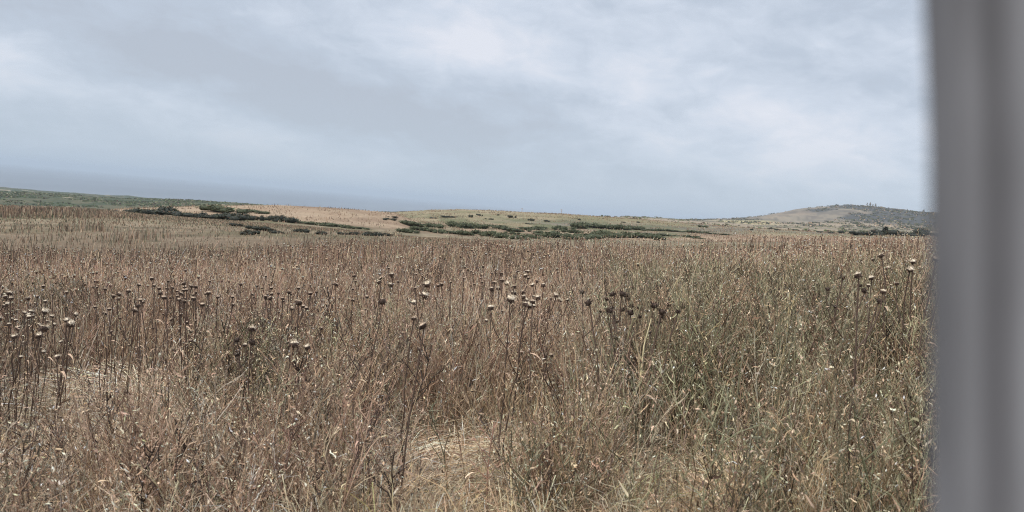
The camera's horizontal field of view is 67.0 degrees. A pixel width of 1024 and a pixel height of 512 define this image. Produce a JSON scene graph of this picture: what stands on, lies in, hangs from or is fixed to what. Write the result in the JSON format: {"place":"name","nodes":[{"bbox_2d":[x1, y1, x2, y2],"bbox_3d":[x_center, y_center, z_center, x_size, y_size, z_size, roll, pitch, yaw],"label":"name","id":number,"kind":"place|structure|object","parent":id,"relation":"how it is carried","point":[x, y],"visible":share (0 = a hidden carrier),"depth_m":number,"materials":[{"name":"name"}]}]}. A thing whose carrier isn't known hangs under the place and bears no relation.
{"place":"outdoors","nodes":[
{"label":"outdoors","id":0,"kind":"place"},
{"bbox_2d":[0,163,621,216],"bbox_3d":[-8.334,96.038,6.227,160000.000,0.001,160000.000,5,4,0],"label":"sea","id":1,"kind":"structure","parent":0,"point":[40,178],"depth_m":7532.95,"materials":[{"name":"liquid"}]},
{"bbox_2d":[0,187,928,508],"bbox_3d":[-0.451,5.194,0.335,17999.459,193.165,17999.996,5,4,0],"label":"ground","id":2,"kind":"structure","parent":0,"point":[794,215],"depth_m":211.15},
{"bbox_2d":[0,316,11,430],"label":"dry thistle","id":3,"kind":"object","parent":2,"relation":"on","point":[9,324],"visible":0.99,"depth_m":4.85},
{"bbox_2d":[2,289,16,393],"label":"dry thistle","id":4,"kind":"object","parent":2,"relation":"on","point":[8,293],"visible":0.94,"depth_m":6.69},
{"bbox_2d":[6,333,22,469],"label":"dry thistle","id":5,"kind":"object","parent":2,"relation":"on","point":[14,336],"visible":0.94,"depth_m":4.22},
{"bbox_2d":[5,310,27,441],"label":"dry thistle","id":6,"kind":"object","parent":2,"relation":"on","point":[24,312],"visible":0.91,"depth_m":4.92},
{"bbox_2d":[14,325,23,435],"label":"dry thistle","id":7,"kind":"object","parent":2,"relation":"on","point":[17,364],"visible":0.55,"depth_m":5.27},
{"bbox_2d":[14,312,29,427],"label":"dry thistle","id":8,"kind":"object","parent":2,"relation":"on","point":[15,320],"visible":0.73,"depth_m":5.94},
{"bbox_2d":[23,296,32,396],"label":"dry thistle","id":9,"kind":"object","parent":2,"relation":"on","point":[27,298],"visible":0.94,"depth_m":6.45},
{"bbox_2d":[14,331,45,441],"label":"dry thistle","id":10,"kind":"object","parent":2,"relation":"on","point":[38,335],"visible":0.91,"depth_m":4.84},
{"bbox_2d":[21,323,40,445],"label":"dry thistle","id":11,"kind":"object","parent":2,"relation":"on","point":[31,374],"visible":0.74,"depth_m":5.12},
{"bbox_2d":[28,308,40,408],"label":"dry thistle","id":12,"kind":"object","parent":2,"relation":"on","point":[31,310],"visible":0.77,"depth_m":6.23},
{"bbox_2d":[26,307,48,423],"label":"dry thistle","id":13,"kind":"object","parent":2,"relation":"on","point":[44,311],"visible":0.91,"depth_m":5.86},
{"bbox_2d":[28,323,50,455],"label":"dry thistle","id":14,"kind":"object","parent":2,"relation":"on","point":[43,328],"visible":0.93,"depth_m":4.73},
{"bbox_2d":[34,299,52,401],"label":"dry thistle","id":15,"kind":"object","parent":2,"relation":"on","point":[45,302],"visible":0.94,"depth_m":6.94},
{"bbox_2d":[37,322,56,422],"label":"dry thistle","id":16,"kind":"object","parent":2,"relation":"on","point":[54,324],"visible":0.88,"depth_m":5.47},
{"bbox_2d":[46,314,63,426],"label":"dry thistle","id":17,"kind":"object","parent":2,"relation":"on","point":[51,316],"visible":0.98,"depth_m":5.28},
{"bbox_2d":[44,319,75,485],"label":"dry thistle","id":18,"kind":"object","parent":2,"relation":"on","point":[71,323],"visible":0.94,"depth_m":4.34,"materials":[{"name":"plant"}]},
{"bbox_2d":[60,317,69,411],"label":"dry thistle","id":19,"kind":"object","parent":2,"relation":"on","point":[65,319],"visible":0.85,"depth_m":5.85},
{"bbox_2d":[54,312,77,437],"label":"dry thistle","id":20,"kind":"object","parent":2,"relation":"on","point":[75,314],"visible":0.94,"depth_m":5.08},
{"bbox_2d":[89,306,101,401],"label":"dry thistle","id":21,"kind":"object","parent":2,"relation":"on","point":[100,350],"visible":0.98,"depth_m":6.24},
{"bbox_2d":[101,311,112,412],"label":"dry thistle","id":22,"kind":"object","parent":2,"relation":"on","point":[104,313],"visible":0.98,"depth_m":6.00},
{"bbox_2d":[101,294,115,406],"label":"dry thistle","id":23,"kind":"object","parent":2,"relation":"on","point":[113,295],"visible":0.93,"depth_m":6.37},
{"bbox_2d":[106,307,125,410],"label":"dry thistle","id":24,"kind":"object","parent":2,"relation":"on","point":[108,309],"visible":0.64,"depth_m":6.18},
{"bbox_2d":[113,291,121,404],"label":"dry thistle","id":25,"kind":"object","parent":2,"relation":"on","point":[119,294],"visible":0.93,"depth_m":6.12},
{"bbox_2d":[114,289,130,416],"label":"dry thistle","id":26,"kind":"object","parent":2,"relation":"on","point":[128,291],"visible":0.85,"depth_m":5.92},
{"bbox_2d":[118,307,137,416],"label":"dry thistle","id":27,"kind":"object","parent":2,"relation":"on","point":[134,309],"visible":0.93,"depth_m":4.78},
{"bbox_2d":[118,297,142,407],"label":"dry thistle","id":28,"kind":"object","parent":2,"relation":"on","point":[140,299],"visible":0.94,"depth_m":5.72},
{"bbox_2d":[128,300,144,406],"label":"dry thistle","id":29,"kind":"object","parent":2,"relation":"on","point":[143,301],"visible":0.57,"depth_m":6.40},
{"bbox_2d":[133,282,142,388],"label":"dry thistle","id":30,"kind":"object","parent":2,"relation":"on","point":[138,284],"visible":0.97,"depth_m":6.92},
{"bbox_2d":[129,209,156,214],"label":"dark shrub","id":31,"kind":"object","parent":2,"relation":"on","point":[146,211],"visible":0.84,"depth_m":143.13,"materials":[{"name":"green plant"}]},
{"bbox_2d":[139,296,154,402],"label":"dry thistle","id":32,"kind":"object","parent":2,"relation":"on","point":[145,344],"visible":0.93,"depth_m":5.77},
{"bbox_2d":[139,287,161,381],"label":"dry thistle","id":33,"kind":"object","parent":2,"relation":"on","point":[158,288],"visible":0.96,"depth_m":7.34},
{"bbox_2d":[150,276,159,393],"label":"dry thistle","id":34,"kind":"object","parent":2,"relation":"on","point":[151,278],"visible":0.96,"depth_m":7.28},
{"bbox_2d":[148,292,162,377],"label":"dry thistle","id":35,"kind":"object","parent":2,"relation":"on","point":[160,293],"visible":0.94,"depth_m":7.07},
{"bbox_2d":[134,208,181,215],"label":"dark shrub","id":36,"kind":"object","parent":2,"relation":"on","point":[160,212],"visible":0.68,"depth_m":151.13,"materials":[{"name":"green plant"}]},
{"bbox_2d":[149,284,171,390],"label":"dry thistle","id":37,"kind":"object","parent":2,"relation":"on","point":[153,285],"visible":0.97,"depth_m":6.50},
{"bbox_2d":[161,295,170,437],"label":"dry thistle","id":38,"kind":"object","parent":2,"relation":"on","point":[164,297],"visible":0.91,"depth_m":5.02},
{"bbox_2d":[155,206,177,214],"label":"dark shrub","id":39,"kind":"object","parent":2,"relation":"on","point":[170,209],"visible":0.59,"depth_m":157.36,"materials":[{"name":"green plant"}]},
{"bbox_2d":[159,280,182,392],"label":"dry thistle","id":40,"kind":"object","parent":2,"relation":"on","point":[168,281],"visible":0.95,"depth_m":7.11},
{"bbox_2d":[178,291,182,400],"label":"dry thistle","id":41,"kind":"object","parent":2,"relation":"on","point":[181,294],"visible":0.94,"depth_m":5.83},
{"bbox_2d":[183,288,190,386],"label":"dry thistle","id":42,"kind":"object","parent":2,"relation":"on","point":[186,289],"visible":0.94,"depth_m":6.02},
{"bbox_2d":[182,300,196,385],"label":"dry thistle","id":43,"kind":"object","parent":2,"relation":"on","point":[184,302],"visible":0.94,"depth_m":5.70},
{"bbox_2d":[181,288,198,398],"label":"dry thistle","id":44,"kind":"object","parent":2,"relation":"on","point":[183,291],"visible":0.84,"depth_m":6.16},
{"bbox_2d":[181,212,202,217],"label":"dark shrub","id":45,"kind":"object","parent":2,"relation":"on","point":[196,215],"visible":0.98,"depth_m":152.07,"materials":[{"name":"green plant"}]},
{"bbox_2d":[185,303,204,379],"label":"dry thistle","id":46,"kind":"object","parent":2,"relation":"on","point":[202,305],"visible":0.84,"depth_m":5.92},
{"bbox_2d":[190,296,199,395],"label":"dry thistle","id":47,"kind":"object","parent":2,"relation":"on","point":[193,298],"visible":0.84,"depth_m":5.73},
{"bbox_2d":[199,295,219,402],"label":"dry thistle","id":48,"kind":"object","parent":2,"relation":"on","point":[217,297],"visible":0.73,"depth_m":5.61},
{"bbox_2d":[200,291,223,403],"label":"dry thistle","id":49,"kind":"object","parent":2,"relation":"on","point":[208,292],"visible":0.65,"depth_m":5.83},
{"bbox_2d":[195,204,250,212],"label":"green shrub","id":50,"kind":"object","parent":2,"relation":"on","point":[220,208],"visible":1,"depth_m":184.23,"materials":[{"name":"green plant"}]},
{"bbox_2d":[199,211,247,220],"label":"dark shrub","id":51,"kind":"object","parent":2,"relation":"on","point":[230,216],"visible":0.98,"depth_m":155.34,"materials":[{"name":"green plant"}]},
{"bbox_2d":[218,295,238,387],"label":"dry thistle","id":52,"kind":"object","parent":2,"relation":"on","point":[231,296],"visible":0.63,"depth_m":5.61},
{"bbox_2d":[233,336,257,446],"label":"dry thistle","id":53,"kind":"object","parent":2,"relation":"on","point":[250,341],"visible":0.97,"depth_m":4.35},
{"bbox_2d":[238,229,260,234],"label":"rusty shrub","id":54,"kind":"object","parent":2,"relation":"on","point":[248,232],"visible":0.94,"depth_m":51.33,"materials":[{"name":"green plant"}]},
{"bbox_2d":[243,324,256,455],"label":"dry thistle","id":55,"kind":"object","parent":2,"relation":"on","point":[251,328],"visible":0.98,"depth_m":4.77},
{"bbox_2d":[245,225,275,230],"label":"shrub","id":56,"kind":"object","parent":2,"relation":"on","point":[262,228],"visible":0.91,"depth_m":58.16,"materials":[{"name":"green plant"}]},
{"bbox_2d":[259,215,282,221],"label":"dark shrub","id":57,"kind":"object","parent":2,"relation":"on","point":[269,217],"visible":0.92,"depth_m":163.99,"materials":[{"name":"green plant"}]},
{"bbox_2d":[271,217,300,222],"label":"dark shrub","id":58,"kind":"object","parent":2,"relation":"on","point":[290,220],"visible":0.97,"depth_m":162.83,"materials":[{"name":"green plant"}]},
{"bbox_2d":[269,338,310,485],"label":"dry thistle","id":59,"kind":"object","parent":2,"relation":"on","point":[294,343],"visible":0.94,"depth_m":4.12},
{"bbox_2d":[295,299,322,362],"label":"dry thistle","id":60,"kind":"object","parent":2,"relation":"on","point":[298,302],"visible":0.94,"depth_m":4.63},
{"bbox_2d":[358,298,386,424],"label":"dry thistle","id":61,"kind":"object","parent":2,"relation":"on","point":[382,301],"visible":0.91,"depth_m":4.57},
{"bbox_2d":[361,231,383,235],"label":"shrub","id":62,"kind":"object","parent":2,"relation":"on","point":[367,233],"visible":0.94,"depth_m":58.86,"materials":[{"name":"green plant"}]},
{"bbox_2d":[396,316,416,485],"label":"dry thistle","id":63,"kind":"object","parent":2,"relation":"on","point":[413,318],"visible":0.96,"depth_m":4.25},
{"bbox_2d":[395,228,419,232],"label":"green shrub","id":64,"kind":"object","parent":2,"relation":"on","point":[406,230],"visible":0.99,"depth_m":169.75,"materials":[{"name":"green plant"}]},
{"bbox_2d":[393,321,426,508],"bbox_3d":[-0.455,0.847,3.613,0.108,1.119,0.197,6,4,12],"label":"dry thistle","id":65,"kind":"object","parent":2,"relation":"on","point":[423,325],"visible":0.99,"depth_m":3.56,"materials":[{"name":"plant"}]},
{"bbox_2d":[399,220,426,226],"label":"green shrub","id":66,"kind":"object","parent":2,"relation":"on","point":[410,223],"visible":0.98,"depth_m":199.47,"materials":[{"name":"green plant"}]},
{"bbox_2d":[414,287,422,441],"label":"dry thistle","id":67,"kind":"object","parent":2,"relation":"on","point":[415,288],"visible":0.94,"depth_m":5.42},
{"bbox_2d":[411,291,428,332],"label":"dry thistle","id":68,"kind":"object","parent":2,"relation":"on","point":[422,295],"visible":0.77,"depth_m":6.17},
{"bbox_2d":[445,221,466,227],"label":"green shrub","id":69,"kind":"object","parent":2,"relation":"on","point":[455,224],"visible":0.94,"depth_m":264.96,"materials":[{"name":"green plant"}]},
{"bbox_2d":[0,203,928,266],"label":"distant grass","id":70,"kind":"structure","parent":2,"relation":"on","point":[13,211],"depth_m":68.49,"materials":[{"name":"plant"}]},
{"bbox_2d":[0,233,928,376],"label":"distant thistles","id":71,"kind":"object","parent":2,"relation":"on","point":[466,247],"visible":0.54,"depth_m":19.68,"materials":[{"name":"plant"}]},
{"bbox_2d":[0,191,928,232],"bbox_3d":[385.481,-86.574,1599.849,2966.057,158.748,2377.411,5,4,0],"label":"distant scrub","id":72,"kind":"object","parent":2,"relation":"on","point":[189,203],"visible":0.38,"depth_m":1202.86,"materials":[{"name":"green plant"}]},
{"bbox_2d":[0,237,929,511],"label":"weed stalks","id":73,"kind":"object","parent":2,"relation":"on","point":[742,285],"visible":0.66,"depth_m":4.46,"materials":[{"name":"plant"}]},
{"bbox_2d":[0,207,929,511],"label":"standing grass","id":74,"kind":"structure","parent":2,"relation":"on","point":[476,377],"depth_m":5.36,"materials":[{"name":"plant"}]},
{"bbox_2d":[468,222,489,228],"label":"green shrub","id":75,"kind":"object","parent":2,"relation":"on","point":[480,226],"visible":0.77,"depth_m":274.04,"materials":[{"name":"green plant"}]},
{"bbox_2d":[471,229,506,235],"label":"green shrub","id":76,"kind":"object","parent":2,"relation":"on","point":[486,233],"visible":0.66,"depth_m":181.00,"materials":[{"name":"green plant"}]},
{"bbox_2d":[484,286,494,377],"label":"dry thistle","id":77,"kind":"object","parent":2,"relation":"on","point":[491,290],"visible":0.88,"depth_m":5.78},
{"bbox_2d":[487,293,514,462],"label":"dry thistle","id":78,"kind":"object","parent":2,"relation":"on","point":[510,298],"visible":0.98,"depth_m":4.47,"materials":[{"name":"plant"}]},
{"bbox_2d":[491,232,520,238],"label":"green shrub","id":79,"kind":"object","parent":2,"relation":"on","point":[499,235],"visible":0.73,"depth_m":167.07,"materials":[{"name":"green plant"}]},
{"bbox_2d":[500,227,526,231],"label":"green shrub","id":80,"kind":"object","parent":2,"relation":"on","point":[509,229],"visible":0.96,"depth_m":255.90,"materials":[{"name":"green plant"}]},
{"bbox_2d":[501,300,531,461],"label":"dry thistle","id":81,"kind":"object","parent":2,"relation":"on","point":[528,305],"visible":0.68,"depth_m":4.52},
{"bbox_2d":[505,301,527,486],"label":"dry thistle","id":82,"kind":"object","parent":2,"relation":"on","point":[524,303],"visible":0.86,"depth_m":4.56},
{"bbox_2d":[514,298,553,480],"bbox_3d":[0.126,0.813,4.336,0.177,1.135,0.184,5,4,7],"label":"dry thistle","id":83,"kind":"object","parent":2,"relation":"on","point":[532,301],"visible":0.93,"depth_m":4.35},
{"bbox_2d":[526,293,568,401],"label":"dry thistle","id":84,"kind":"object","parent":2,"relation":"on","point":[557,295],"visible":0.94,"depth_m":5.48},
{"bbox_2d":[543,229,585,237],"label":"green shrub","id":85,"kind":"object","parent":2,"relation":"on","point":[553,234],"visible":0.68,"depth_m":191.23,"materials":[{"name":"green plant"}]},
{"bbox_2d":[559,234,589,239],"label":"green shrub","id":86,"kind":"object","parent":2,"relation":"on","point":[572,236],"visible":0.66,"depth_m":172.07,"materials":[{"name":"green plant"}]},
{"bbox_2d":[569,222,588,228],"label":"green shrub","id":87,"kind":"object","parent":2,"relation":"on","point":[576,225],"visible":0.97,"depth_m":326.92,"materials":[{"name":"green plant"}]},
{"bbox_2d":[575,233,606,238],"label":"green shrub","id":88,"kind":"object","parent":2,"relation":"on","point":[593,236],"visible":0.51,"depth_m":198.16,"materials":[{"name":"green plant"}]},
{"bbox_2d":[580,290,607,407],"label":"dry thistle","id":89,"kind":"object","parent":2,"relation":"on","point":[583,292],"visible":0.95,"depth_m":5.01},
{"bbox_2d":[584,223,614,228],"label":"green shrub","id":90,"kind":"object","parent":2,"relation":"on","point":[598,226],"visible":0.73,"depth_m":333.62,"materials":[{"name":"green plant"}]},
{"bbox_2d":[583,298,618,431],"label":"dry thistle","id":91,"kind":"object","parent":2,"relation":"on","point":[588,302],"visible":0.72,"depth_m":4.09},
{"bbox_2d":[599,232,627,237],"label":"green shrub","id":92,"kind":"object","parent":2,"relation":"on","point":[614,234],"visible":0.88,"depth_m":230.62,"materials":[{"name":"green plant"}]},
{"bbox_2d":[607,290,626,409],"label":"dry thistle","id":93,"kind":"object","parent":2,"relation":"on","point":[621,294],"visible":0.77,"depth_m":4.84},
{"bbox_2d":[608,224,633,229],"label":"green shrub","id":94,"kind":"object","parent":2,"relation":"on","point":[617,226],"visible":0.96,"depth_m":330.14,"materials":[{"name":"green plant"}]},
{"bbox_2d":[613,309,635,457],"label":"dry thistle","id":95,"kind":"object","parent":2,"relation":"on","point":[630,312],"visible":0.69,"depth_m":4.60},
{"bbox_2d":[607,307,641,430],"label":"dry thistle","id":96,"kind":"object","parent":2,"relation":"on","point":[611,311],"visible":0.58,"depth_m":4.54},
{"bbox_2d":[631,301,658,423],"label":"dry thistle","id":97,"kind":"object","parent":2,"relation":"on","point":[653,304],"visible":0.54,"depth_m":4.83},
{"bbox_2d":[630,232,660,237],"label":"green shrub","id":98,"kind":"object","parent":2,"relation":"on","point":[633,235],"visible":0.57,"depth_m":235.75,"materials":[{"name":"green plant"}]},
{"bbox_2d":[628,308,666,488],"bbox_3d":[0.687,0.837,3.985,0.218,1.149,0.122,2,4,-34],"label":"dry thistle","id":99,"kind":"object","parent":2,"relation":"on","point":[662,312],"visible":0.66,"depth_m":4.00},
{"bbox_2d":[632,308,680,471],"bbox_3d":[0.752,0.824,4.253,0.164,1.108,0.216,1,5,-43],"label":"dry thistle","id":100,"kind":"object","parent":2,"relation":"on","point":[677,312],"visible":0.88,"depth_m":4.24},
{"bbox_2d":[643,314,669,429],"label":"dry thistle","id":101,"kind":"object","parent":2,"relation":"on","point":[655,348],"visible":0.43,"depth_m":4.96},
{"bbox_2d":[809,275,861,406],"bbox_3d":[2.147,0.718,5.178,0.232,1.204,0.157,8,6,23],"label":"dry thistle","id":102,"kind":"object","parent":2,"relation":"on","point":[843,278],"visible":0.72,"depth_m":5.10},
{"bbox_2d":[819,286,867,418],"bbox_3d":[1.895,0.764,4.562,0.237,1.208,0.120,8,5,26],"label":"dry thistle","id":103,"kind":"object","parent":2,"relation":"on","point":[864,290],"visible":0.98,"depth_m":4.53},
{"bbox_2d":[832,297,882,478],"bbox_3d":[1.775,0.802,4.053,0.221,1.207,0.118,6,4,21],"label":"dry thistle","id":104,"kind":"object","parent":2,"relation":"on","point":[878,300],"visible":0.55,"depth_m":4.05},
{"bbox_2d":[837,271,886,497],"bbox_3d":[1.579,0.743,3.559,0.190,1.358,0.097,5,4,-1],"label":"dry thistle","id":105,"kind":"object","parent":2,"relation":"on","point":[859,276],"visible":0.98,"depth_m":3.54,"materials":[{"name":"plant"}]},
{"bbox_2d":[848,230,884,235],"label":"dark shrub","id":106,"kind":"object","parent":2,"relation":"on","point":[860,233],"visible":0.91,"depth_m":331.63,"materials":[{"name":"green plant"}]},
{"bbox_2d":[859,275,874,411],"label":"dry thistle","id":107,"kind":"object","parent":2,"relation":"on","point":[871,277],"visible":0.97,"depth_m":5.13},
{"bbox_2d":[877,252,887,421],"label":"dry thistle","id":108,"kind":"object","parent":2,"relation":"on","point":[880,255],"visible":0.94,"depth_m":5.14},
{"bbox_2d":[882,265,914,444],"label":"dry thistle","id":109,"kind":"object","parent":2,"relation":"on","point":[910,269],"visible":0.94,"depth_m":4.52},
{"bbox_2d":[887,258,917,420],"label":"dry thistle","id":110,"kind":"object","parent":2,"relation":"on","point":[912,261],"visible":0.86,"depth_m":4.68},
{"bbox_2d":[895,281,928,449],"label":"dry thistle","id":111,"kind":"object","parent":2,"relation":"on","point":[897,283],"visible":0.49,"depth_m":4.34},
{"bbox_2d":[897,330,928,451],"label":"dry thistle","id":112,"kind":"object","parent":2,"relation":"on","point":[918,370],"visible":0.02,"depth_m":4.02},
{"bbox_2d":[910,228,928,234],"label":"dark shrub","id":113,"kind":"object","parent":2,"relation":"on","point":[923,231],"visible":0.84,"depth_m":424.55,"materials":[{"name":"green plant"}]},
{"bbox_2d":[923,0,1023,511],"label":"curtain","id":114,"kind":"object","parent":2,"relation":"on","point":[974,54],"visible":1,"depth_m":0.19,"materials":[{"name":"fabric"}]},
{"bbox_2d":[0,0,928,219],"label":"sky","id":115,"kind":"structure","parent":0,"point":[675,109],"materials":[{"name":"grey"}]},
{"bbox_2d":[0,247,929,511],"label":"matted grass","id":116,"kind":"structure","parent":0,"point":[471,454],"depth_m":4.26,"materials":[{"name":"plant"}]},
{"bbox_2d":[44,331,908,510],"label":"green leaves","id":117,"kind":"object","parent":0,"point":[671,446],"visible":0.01,"depth_m":4.71,"materials":[{"name":"plant"}]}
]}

